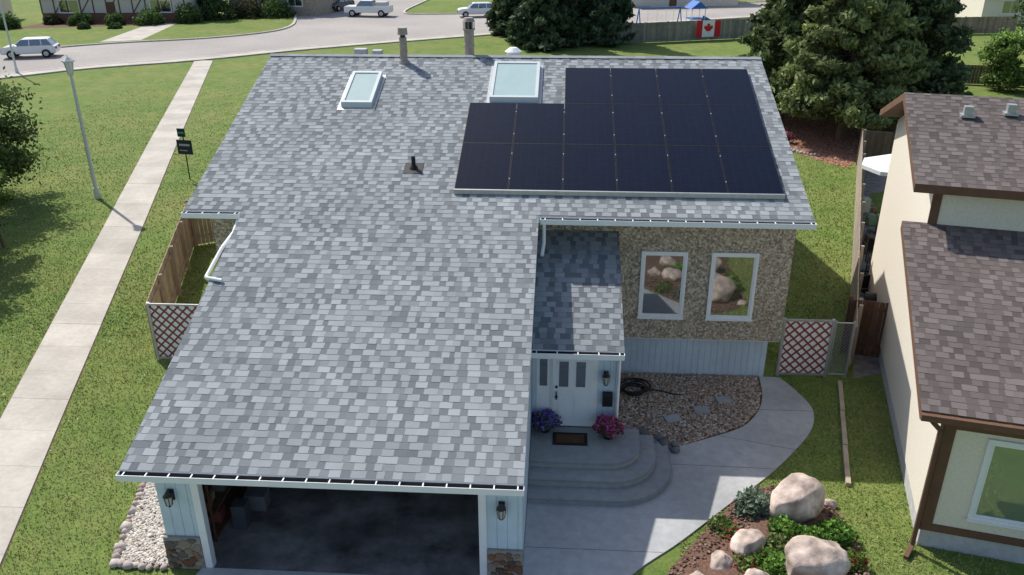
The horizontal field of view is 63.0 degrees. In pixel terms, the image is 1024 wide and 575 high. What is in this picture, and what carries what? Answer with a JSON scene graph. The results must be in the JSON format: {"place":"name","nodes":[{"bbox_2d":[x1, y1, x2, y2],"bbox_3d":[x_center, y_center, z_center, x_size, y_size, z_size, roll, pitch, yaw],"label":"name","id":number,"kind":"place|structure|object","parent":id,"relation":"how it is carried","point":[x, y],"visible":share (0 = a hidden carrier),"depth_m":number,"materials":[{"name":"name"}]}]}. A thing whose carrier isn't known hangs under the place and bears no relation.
{"place":"outdoors","nodes":[
{"label":"outdoors","id":0,"kind":"place"},
{"bbox_2d":[0,60,212,567],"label":"sidewalk","id":1,"kind":"structure","parent":0,"point":[31,416],"depth_m":26.05,"materials":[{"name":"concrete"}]},
{"bbox_2d":[101,23,176,41],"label":"driveway","id":2,"kind":"structure","parent":0,"point":[142,32],"depth_m":88.01,"materials":[{"name":"concrete"}]},
{"bbox_2d":[213,486,507,574],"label":"garage floor","id":3,"kind":"structure","parent":0,"point":[352,531],"depth_m":17.54,"materials":[{"name":"grey concrete"}]},
{"bbox_2d":[202,484,279,541],"bbox_3d":[-5.879,3.916,18.537,1.200,1.542,3.300,1,25,3],"label":"storage shelf","id":4,"kind":"object","parent":3,"relation":"on","point":[224,503],"visible":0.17,"depth_m":17.75,"materials":[{"name":"brown wood"}]},
{"bbox_2d":[155,358,531,550],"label":"garage walls","id":5,"kind":"structure","parent":3,"relation":"on","point":[179,519],"depth_m":16.01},
{"bbox_2d":[189,484,487,574],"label":"garage door frame","id":6,"kind":"object","parent":5,"relation":"attached to","point":[203,524],"visible":0.25,"depth_m":16.10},
{"bbox_2d":[0,15,749,78],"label":"pavement","id":7,"kind":"structure","parent":0,"point":[33,73],"depth_m":74.61,"materials":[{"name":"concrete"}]},
{"bbox_2d":[0,0,765,73],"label":"road","id":8,"kind":"structure","parent":0,"point":[340,26],"depth_m":85.94,"materials":[{"name":"grey asphalt"}]},
{"bbox_2d":[0,36,59,58],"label":"parked car","id":9,"kind":"object","parent":8,"relation":"on","point":[46,46],"visible":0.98,"depth_m":73.41,"materials":[{"name":"white metal"}]},
{"bbox_2d":[344,0,392,16],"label":"pickup truck","id":10,"kind":"object","parent":8,"relation":"on","point":[382,8],"visible":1,"depth_m":100.11,"materials":[{"name":"white metal"}]},
{"bbox_2d":[457,2,490,16],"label":"parked car","id":11,"kind":"object","parent":8,"relation":"on","point":[478,8],"visible":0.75,"depth_m":99.49,"materials":[{"name":"white metal"}]},
{"bbox_2d":[196,377,813,574],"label":"front path","id":12,"kind":"structure","parent":0,"point":[690,498],"depth_m":18.22,"materials":[{"name":"concrete"}]},
{"bbox_2d":[163,535,522,574],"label":"stone base","id":13,"kind":"object","parent":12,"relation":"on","point":[185,552],"visible":1,"depth_m":16.37,"materials":[{"name":"stone"}]},
{"bbox_2d":[527,426,671,505],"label":"front steps","id":14,"kind":"structure","parent":12,"relation":"on","point":[630,466],"depth_m":19.01,"materials":[{"name":"concrete"}]},
{"bbox_2d":[531,408,562,432],"bbox_3d":[0.765,3.176,20.075,0.770,0.573,0.770,22,33,40],"label":"flower pot","id":15,"kind":"object","parent":14,"relation":"on","point":[545,421],"visible":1,"depth_m":19.93,"materials":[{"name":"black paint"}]},
{"bbox_2d":[553,432,587,445],"bbox_3d":[1.377,3.591,19.820,0.820,0.021,0.500,1,25,3],"label":"doormat","id":16,"kind":"object","parent":14,"relation":"on","point":[568,438],"visible":1,"depth_m":19.80,"materials":[{"name":"brown fabric"}]},
{"bbox_2d":[592,414,625,439],"bbox_3d":[2.282,3.283,19.773,0.793,0.617,0.814,1,25,3],"label":"flower pot","id":17,"kind":"object","parent":14,"relation":"on","point":[609,427],"visible":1,"depth_m":19.64,"materials":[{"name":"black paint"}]},
{"bbox_2d":[0,0,1023,574],"bbox_3d":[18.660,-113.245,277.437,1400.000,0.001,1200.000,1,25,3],"label":"ground","id":18,"kind":"structure","parent":0,"point":[228,74],"depth_m":31.13,"materials":[{"name":"green plant"}]},
{"bbox_2d":[0,165,19,247],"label":"deciduous tree","id":19,"kind":"object","parent":18,"relation":"on","point":[8,196],"visible":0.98,"depth_m":31.77,"materials":[{"name":"green plant"}]},
{"bbox_2d":[0,66,56,187],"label":"deciduous tree","id":20,"kind":"object","parent":18,"relation":"on","point":[17,160],"visible":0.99,"depth_m":36.19,"materials":[{"name":"green plant"}]},
{"bbox_2d":[61,55,100,198],"bbox_3d":[-18.856,-6.958,36.699,0.450,6.360,0.520,1,25,3],"label":"street lamp","id":21,"kind":"object","parent":18,"relation":"on","point":[67,61],"visible":1,"depth_m":36.55,"materials":[{"name":"metal"}]},
{"bbox_2d":[0,239,216,574],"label":"grass","id":22,"kind":"structure","parent":18,"relation":"on","point":[85,421],"depth_m":22.27,"materials":[{"name":"green plant"}]},
{"bbox_2d":[43,14,190,21],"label":"brick base","id":23,"kind":"object","parent":18,"relation":"on","point":[128,17],"visible":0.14,"depth_m":96.81,"materials":[{"name":"brown brick"}]},
{"bbox_2d":[0,80,252,335],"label":"grass","id":24,"kind":"structure","parent":18,"relation":"on","point":[65,139],"depth_m":36.86,"materials":[{"name":"green plant"}]},
{"bbox_2d":[40,0,212,17],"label":"walls","id":25,"kind":"structure","parent":18,"relation":"on","point":[99,6],"depth_m":96.35,"materials":[{"name":"beige paint"}]},
{"bbox_2d":[39,0,184,14],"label":"tudor beams","id":26,"kind":"structure","parent":25,"relation":"attached to","point":[133,10],"depth_m":96.42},
{"bbox_2d":[121,488,165,565],"bbox_3d":[-7.795,4.517,19.079,2.240,0.001,5.050,1,25,3],"label":"pebble bed base","id":27,"kind":"object","parent":18,"relation":"on","point":[151,537],"visible":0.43,"depth_m":17.58,"materials":[{"name":"gravel"}]},
{"bbox_2d":[109,482,166,570],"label":"border stones","id":28,"kind":"object","parent":27,"relation":"on","point":[125,527],"visible":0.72,"depth_m":17.05,"materials":[{"name":"grey stone"}]},
{"bbox_2d":[119,482,168,565],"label":"white pebbles","id":29,"kind":"object","parent":27,"relation":"on","point":[138,534],"visible":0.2,"depth_m":17.53,"materials":[{"name":"white gravel"}]},
{"bbox_2d":[132,5,165,25],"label":"shrub","id":30,"kind":"object","parent":18,"relation":"on","point":[147,17],"visible":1,"depth_m":94.00,"materials":[{"name":"green plant"}]},
{"bbox_2d":[145,200,197,358],"bbox_3d":[-11.323,-0.603,28.129,0.162,1.850,9.322,-6,25,-11],"label":"wooden fence","id":31,"kind":"object","parent":18,"relation":"on","point":[166,286],"visible":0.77,"depth_m":28.04,"materials":[{"name":"brown wood"}]},
{"bbox_2d":[146,302,197,359],"bbox_3d":[-8.326,1.308,23.875,4.020,1.840,0.090,1,25,3],"label":"lattice fence","id":32,"kind":"object","parent":18,"relation":"on","point":[169,323],"visible":0.32,"depth_m":23.84,"materials":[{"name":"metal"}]},
{"bbox_2d":[60,14,296,47],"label":"kerb","id":33,"kind":"structure","parent":18,"relation":"on","point":[293,22],"depth_m":83.61,"materials":[{"name":"concrete"}]},
{"bbox_2d":[176,128,192,178],"bbox_3d":[-15.646,-6.398,40.103,0.780,2.500,0.071,5,25,11],"label":"yard sign","id":34,"kind":"object","parent":18,"relation":"on","point":[184,146],"visible":1,"depth_m":39.90,"materials":[{"name":"black plastic"}]},
{"bbox_2d":[172,2,204,23],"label":"shrub","id":35,"kind":"object","parent":18,"relation":"on","point":[187,10],"visible":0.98,"depth_m":95.49,"materials":[{"name":"green plant"}]},
{"bbox_2d":[184,200,214,245],"bbox_3d":[-9.872,-3.042,33.473,5.881,1.850,0.162,-12,27,-25],"label":"wooden fence","id":36,"kind":"object","parent":18,"relation":"on","point":[202,234],"visible":0.09,"depth_m":32.54,"materials":[{"name":"brown wood"}]},
{"bbox_2d":[198,0,238,20],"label":"shrub","id":37,"kind":"object","parent":18,"relation":"on","point":[215,6],"visible":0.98,"depth_m":97.97,"materials":[{"name":"green plant"}]},
{"bbox_2d":[233,0,263,18],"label":"shrub","id":38,"kind":"object","parent":18,"relation":"on","point":[253,8],"visible":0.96,"depth_m":99.64,"materials":[{"name":"green plant"}]},
{"bbox_2d":[259,0,296,18],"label":"shrub","id":39,"kind":"object","parent":18,"relation":"on","point":[276,7],"visible":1,"depth_m":99.97,"materials":[{"name":"green plant"}]},
{"bbox_2d":[230,0,343,15],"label":"walls","id":40,"kind":"structure","parent":18,"relation":"on","point":[315,7],"depth_m":102.34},
{"bbox_2d":[0,15,748,74],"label":"kerb","id":41,"kind":"structure","parent":18,"relation":"on","point":[286,48],"depth_m":75.90,"materials":[{"name":"concrete"}]},
{"bbox_2d":[212,219,796,340],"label":"pebbledash walls","id":42,"kind":"structure","parent":18,"relation":"on","point":[774,248],"depth_m":21.78,"materials":[{"name":"beige stone"}]},
{"bbox_2d":[120,60,814,485],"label":"roof deck","id":43,"kind":"structure","parent":42,"relation":"on","point":[424,300],"depth_m":20.16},
{"bbox_2d":[337,71,385,110],"bbox_3d":[-4.498,-5.934,25.080,1.110,0.800,1.990,1,25,3],"label":"skylight","id":44,"kind":"object","parent":43,"relation":"on","point":[363,89],"visible":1,"depth_m":24.91,"materials":[{"name":"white glass"}]},
{"bbox_2d":[397,27,408,64],"bbox_3d":[-3.417,-7.524,26.258,0.480,1.250,0.480,1,25,3],"label":"flue pipe","id":45,"kind":"object","parent":43,"relation":"on","point":[403,50],"visible":0.96,"depth_m":26.14,"materials":[{"name":"metal"}]},
{"bbox_2d":[115,211,816,495],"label":"gutters and downspouts","id":46,"kind":"object","parent":43,"relation":"attached to","point":[353,484],"visible":0.96,"depth_m":15.15,"materials":[{"name":"white paint"}]},
{"bbox_2d":[119,56,814,483],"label":"roof shingles","id":47,"kind":"object","parent":43,"relation":"on","point":[449,344],"visible":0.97,"depth_m":18.82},
{"bbox_2d":[486,61,543,102],"bbox_3d":[0.108,-6.189,25.200,1.620,0.900,2.290,1,25,3],"label":"skylight","id":48,"kind":"object","parent":43,"relation":"on","point":[515,81],"visible":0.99,"depth_m":25.08,"materials":[{"name":"white glass"}]},
{"bbox_2d":[270,53,761,59],"bbox_3d":[-0.009,-7.352,26.542,15.588,0.066,0.300,1,25,3],"label":"ridge cap","id":49,"kind":"object","parent":43,"relation":"on","point":[522,56],"visible":0.98,"depth_m":26.45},
{"bbox_2d":[454,68,784,198],"bbox_3d":[2.829,-4.502,23.285,8.270,2.124,6.043,1,25,3],"label":"solar panel array","id":50,"kind":"object","parent":43,"relation":"on","point":[652,132],"visible":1,"depth_m":22.64,"materials":[{"name":"black glass"}]},
{"bbox_2d":[637,251,688,319],"bbox_3d":[3.951,-0.042,21.932,1.230,1.930,0.073,1,25,3],"label":"window","id":51,"kind":"structure","parent":42,"relation":"attached to","point":[663,274],"depth_m":21.94,"materials":[{"name":"glass"}]},
{"bbox_2d":[705,252,759,321],"bbox_3d":[5.753,-0.001,21.828,1.240,1.930,0.073,1,25,3],"label":"window","id":52,"kind":"structure","parent":42,"relation":"attached to","point":[732,285],"depth_m":21.84,"materials":[{"name":"glass"}]},
{"bbox_2d":[484,0,527,37],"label":"spruce tree","id":53,"kind":"object","parent":18,"relation":"on","point":[499,14],"visible":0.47,"depth_m":84.82,"materials":[{"name":"green plant"}]},
{"bbox_2d":[504,0,591,51],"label":"spruce tree","id":54,"kind":"object","parent":18,"relation":"on","point":[545,25],"visible":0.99,"depth_m":76.51,"materials":[{"name":"green plant"}]},
{"bbox_2d":[574,0,638,47],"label":"spruce tree","id":55,"kind":"object","parent":18,"relation":"on","point":[600,17],"visible":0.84,"depth_m":78.08,"materials":[{"name":"green plant"}]},
{"bbox_2d":[636,0,710,22],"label":"playground","id":56,"kind":"object","parent":18,"relation":"on","point":[694,4],"visible":0.45,"depth_m":87.25,"materials":[{"name":"blue plastic"}]},
{"bbox_2d":[596,18,755,44],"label":"wooden fence","id":57,"kind":"object","parent":18,"relation":"on","point":[729,29],"visible":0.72,"depth_m":81.05,"materials":[{"name":"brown wood"}]},
{"bbox_2d":[696,20,720,36],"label":"canada flag","id":58,"kind":"object","parent":57,"relation":"attached to","point":[709,28],"visible":1,"depth_m":81.58,"materials":[{"name":"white fabric"}]},
{"bbox_2d":[631,0,737,6],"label":"walls","id":59,"kind":"structure","parent":18,"relation":"on","point":[662,3],"depth_m":109.73,"materials":[{"name":"beige paint"}]},
{"bbox_2d":[621,338,767,376],"bbox_3d":[5.341,-0.964,29.390,4.220,1.355,13.554,1,25,3],"label":"skirt siding","id":60,"kind":"object","parent":18,"relation":"on","point":[695,357],"visible":0.61,"depth_m":23.27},
{"bbox_2d":[731,2,774,56],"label":"pine tree","id":61,"kind":"object","parent":18,"relation":"on","point":[754,18],"depth_m":52.85,"materials":[{"name":"green plant"}]},
{"bbox_2d":[666,484,869,574],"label":"rock garden bed","id":62,"kind":"object","parent":18,"relation":"on","point":[704,568],"visible":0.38,"depth_m":17.02,"materials":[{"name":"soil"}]},
{"bbox_2d":[707,512,734,533],"bbox_3d":[4.407,4.952,17.604,0.621,0.297,0.581,1,25,3],"label":"garden plant","id":63,"kind":"object","parent":62,"relation":"on","point":[719,520],"visible":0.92,"depth_m":17.56,"materials":[{"name":"green plant"}]},
{"bbox_2d":[710,550,732,569],"bbox_3d":[4.148,5.444,16.498,0.449,0.429,0.507,7,25,15],"label":"boulder","id":64,"kind":"object","parent":62,"relation":"on","point":[721,560],"visible":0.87,"depth_m":16.39,"materials":[{"name":"beige stone"}]},
{"bbox_2d":[730,528,765,557],"bbox_3d":[4.737,5.192,16.862,0.628,0.486,0.824,18,30,34],"label":"boulder","id":65,"kind":"object","parent":62,"relation":"on","point":[745,541],"visible":0.85,"depth_m":16.68,"materials":[{"name":"beige stone"}]},
{"bbox_2d":[731,551,767,573],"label":"flowering plant","id":66,"kind":"object","parent":62,"relation":"on","point":[744,565],"visible":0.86,"depth_m":16.32,"materials":[{"name":"green plant"}]},
{"bbox_2d":[731,485,770,521],"bbox_3d":[5.237,4.615,18.002,1.028,0.597,1.010,1,25,3],"label":"garden plant","id":67,"kind":"object","parent":62,"relation":"on","point":[750,497],"visible":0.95,"depth_m":17.88,"materials":[{"name":"green plant"}]},
{"bbox_2d":[750,545,786,574],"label":"garden plant","id":68,"kind":"object","parent":62,"relation":"on","point":[773,558],"visible":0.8,"depth_m":16.21,"materials":[{"name":"green plant"}]},
{"bbox_2d":[765,532,788,552],"bbox_3d":[5.371,5.147,16.867,0.696,0.345,0.732,-19,31,-36],"label":"garden plant","id":69,"kind":"object","parent":62,"relation":"on","point":[781,541],"visible":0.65,"depth_m":16.81,"materials":[{"name":"green plant"}]},
{"bbox_2d":[766,513,801,539],"bbox_3d":[5.647,4.955,17.297,0.796,0.412,0.782,1,25,3],"label":"garden plant","id":70,"kind":"object","parent":62,"relation":"on","point":[780,524],"visible":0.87,"depth_m":17.21,"materials":[{"name":"green plant"}]},
{"bbox_2d":[768,473,825,523],"bbox_3d":[6.063,4.538,17.865,1.368,0.982,1.018,-19,31,-36],"label":"boulder","id":71,"kind":"object","parent":62,"relation":"on","point":[798,498],"visible":0.85,"depth_m":17.54,"materials":[{"name":"beige stone"}]},
{"bbox_2d":[784,535,850,574],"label":"boulder","id":72,"kind":"object","parent":62,"relation":"on","point":[808,555],"visible":0.99,"depth_m":15.84,"materials":[{"name":"beige stone"}]},
{"bbox_2d":[811,515,859,549],"bbox_3d":[6.604,5.008,17.188,0.943,0.508,0.954,20,31,37],"label":"garden plant","id":73,"kind":"object","parent":62,"relation":"on","point":[835,529],"visible":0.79,"depth_m":17.10,"materials":[{"name":"green plant"}]},
{"bbox_2d":[847,547,870,574],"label":"flowering plant","id":74,"kind":"object","parent":62,"relation":"on","point":[855,558],"visible":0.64,"depth_m":16.45,"materials":[{"name":"green plant"}]},
{"bbox_2d":[775,317,835,377],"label":"lattice gate","id":75,"kind":"structure","parent":18,"relation":"on","point":[805,346],"depth_m":23.00,"materials":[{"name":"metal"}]},
{"bbox_2d":[766,152,855,377],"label":"grass","id":76,"kind":"structure","parent":18,"relation":"on","point":[818,239],"depth_m":31.86,"materials":[{"name":"green plant"}]},
{"bbox_2d":[783,113,861,166],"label":"mulch bed","id":77,"kind":"object","parent":18,"relation":"on","point":[846,145],"visible":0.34,"depth_m":46.91,"materials":[{"name":"brown wood"}]},
{"bbox_2d":[747,0,827,122],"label":"pine tree","id":78,"kind":"object","parent":77,"relation":"on","point":[781,19],"visible":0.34,"depth_m":47.31,"materials":[{"name":"green plant"}]},
{"bbox_2d":[769,0,936,139],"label":"pine tree","id":79,"kind":"object","parent":77,"relation":"on","point":[835,49],"visible":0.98,"depth_m":43.65,"materials":[{"name":"green plant"}]},
{"bbox_2d":[826,321,855,377],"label":"chain link gate","id":80,"kind":"structure","parent":18,"relation":"on","point":[850,347],"depth_m":22.97,"materials":[{"name":"metal"}]},
{"bbox_2d":[677,377,1007,574],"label":"grass","id":81,"kind":"structure","parent":18,"relation":"on","point":[877,477],"depth_m":19.41,"materials":[{"name":"green plant"}]},
{"bbox_2d":[837,380,850,486],"bbox_3d":[8.334,3.542,20.990,0.122,0.100,4.708,7,26,16],"label":"timber edging","id":82,"kind":"object","parent":18,"relation":"on","point":[844,438],"visible":1,"depth_m":20.59,"materials":[{"name":"brown wood"}]},
{"bbox_2d":[847,129,865,371],"bbox_3d":[13.517,-2.696,32.534,0.162,1.850,22.520,9,26,19],"label":"wooden fence","id":83,"kind":"object","parent":18,"relation":"on","point":[856,280],"visible":0.89,"depth_m":29.43,"materials":[{"name":"brown wood"}]},
{"bbox_2d":[840,295,888,357],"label":"wooden gate","id":84,"kind":"structure","parent":18,"relation":"on","point":[879,311],"depth_m":24.01,"materials":[{"name":"brown wood"}]},
{"bbox_2d":[856,129,894,164],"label":"wooden fence","id":85,"kind":"object","parent":18,"relation":"on","point":[879,137],"visible":0.15,"depth_m":41.72,"materials":[{"name":"brown wood"}]},
{"bbox_2d":[861,154,890,175],"bbox_3d":[15.368,-3.927,33.715,2.587,3.100,2.587,-8,26,-17],"label":"patio umbrella","id":86,"kind":"object","parent":18,"relation":"on","point":[878,165],"visible":0.23,"depth_m":33.01,"materials":[{"name":"fabric"}]},
{"bbox_2d":[863,0,976,129],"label":"pine tree","id":87,"kind":"object","parent":18,"relation":"on","point":[950,74],"visible":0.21,"depth_m":45.13,"materials":[{"name":"green plant"}]},
{"bbox_2d":[874,325,1023,563],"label":"foundation","id":88,"kind":"object","parent":18,"relation":"on","point":[976,547],"visible":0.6,"depth_m":17.03,"materials":[{"name":"concrete"}]},
{"bbox_2d":[868,115,1023,538],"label":"stucco walls","id":89,"kind":"structure","parent":88,"relation":"on","point":[902,201],"depth_m":19.56,"materials":[{"name":"beige paint"}]},
{"bbox_2d":[879,93,1023,425],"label":"roof deck","id":90,"kind":"structure","parent":89,"relation":"attached to","point":[896,107],"depth_m":18.91,"materials":[{"name":"brown wood"}]},
{"bbox_2d":[902,221,1023,424],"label":"front roof shingles","id":91,"kind":"object","parent":90,"relation":"on","point":[955,321],"visible":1,"depth_m":17.34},
{"bbox_2d":[904,92,1023,191],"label":"roof shingles","id":92,"kind":"object","parent":90,"relation":"on","point":[934,140],"visible":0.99,"depth_m":20.16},
{"bbox_2d":[959,103,1018,117],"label":"roof vents","id":93,"kind":"object","parent":92,"relation":"on","point":[1010,110],"visible":1,"depth_m":20.81,"materials":[{"name":"grey metal"}]},
{"bbox_2d":[903,194,1023,559],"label":"brown trim","id":94,"kind":"structure","parent":89,"relation":"attached to","point":[941,451],"depth_m":16.38,"materials":[{"name":"brown wood"}]},
{"bbox_2d":[966,438,1023,530],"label":"window","id":95,"kind":"structure","parent":89,"relation":"attached to","point":[997,500],"depth_m":16.17,"materials":[{"name":"clear glass"}]},
{"bbox_2d":[937,16,1017,33],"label":"wooden fence","id":96,"kind":"object","parent":18,"relation":"on","point":[985,25],"visible":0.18,"depth_m":85.24,"materials":[{"name":"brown wood"}]},
{"bbox_2d":[974,28,1023,93],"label":"deciduous tree","id":97,"kind":"object","parent":18,"relation":"on","point":[1002,51],"visible":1,"depth_m":58.23,"materials":[{"name":"green plant"}]},
{"bbox_2d":[532,358,616,427],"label":"entry walls","id":98,"kind":"structure","parent":0,"point":[610,366],"depth_m":19.86,"materials":[{"name":"white paint"}]},
{"bbox_2d":[531,350,624,418],"bbox_3d":[1.496,2.613,19.512,2.074,2.860,0.845,1,25,3],"label":"entry gutter","id":99,"kind":"object","parent":98,"relation":"attached to","point":[619,357],"visible":0.91,"depth_m":18.60,"materials":[{"name":"white metal"}]},
{"bbox_2d":[536,358,620,426],"bbox_3d":[1.570,2.250,19.837,1.982,2.550,0.188,1,25,2],"label":"front door","id":100,"kind":"structure","parent":98,"relation":"attached to","point":[566,390],"depth_m":19.89,"materials":[{"name":"white paint"}]},
{"bbox_2d":[532,230,624,351],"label":"entry roof shingles","id":101,"kind":"object","parent":98,"relation":"on","point":[578,293],"visible":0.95,"depth_m":19.89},
{"bbox_2d":[618,372,761,449],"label":"gravel","id":102,"kind":"structure","parent":0,"point":[747,387],"depth_m":22.02,"materials":[{"name":"brown gravel"}]},
{"bbox_2d":[620,377,680,396],"bbox_3d":[3.678,2.718,22.568,1.746,0.241,0.792,1,25,3],"label":"garden hose","id":103,"kind":"object","parent":102,"relation":"on","point":[638,393],"visible":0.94,"depth_m":22.64,"materials":[{"name":"black rubber"}]},
{"bbox_2d":[623,425,679,453],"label":"dark border rocks","id":104,"kind":"object","parent":102,"relation":"on","point":[664,441],"visible":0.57,"depth_m":20.28,"materials":[{"name":"grey stone"}]},
{"bbox_2d":[663,395,732,422],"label":"paving stones","id":105,"kind":"object","parent":102,"relation":"on","point":[676,418],"visible":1,"depth_m":21.70,"materials":[{"name":"stone"}]},
{"bbox_2d":[853,170,886,377],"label":"side yard gravel","id":106,"kind":"structure","parent":0,"point":[863,366],"depth_m":30.78,"materials":[{"name":"grey gravel"}]},
{"bbox_2d":[859,197,879,341],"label":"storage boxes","id":107,"kind":"object","parent":106,"relation":"on","point":[870,218],"visible":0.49,"depth_m":34.28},
{"bbox_2d":[955,0,1023,23],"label":"walls","id":108,"kind":"structure","parent":0,"point":[982,8],"depth_m":92.80,"materials":[{"name":"paint"}]},
{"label":"roof back slope","id":109,"kind":"object","parent":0,"visible":0},
{"bbox_2d":[462,17,474,54],"bbox_3d":[-1.375,-7.895,26.775,0.640,1.450,0.640,1,25,3],"label":"flue pipe","id":110,"kind":"object","parent":109,"relation":"on","point":[469,29],"visible":0.84,"depth_m":26.59,"materials":[{"name":"metal"}]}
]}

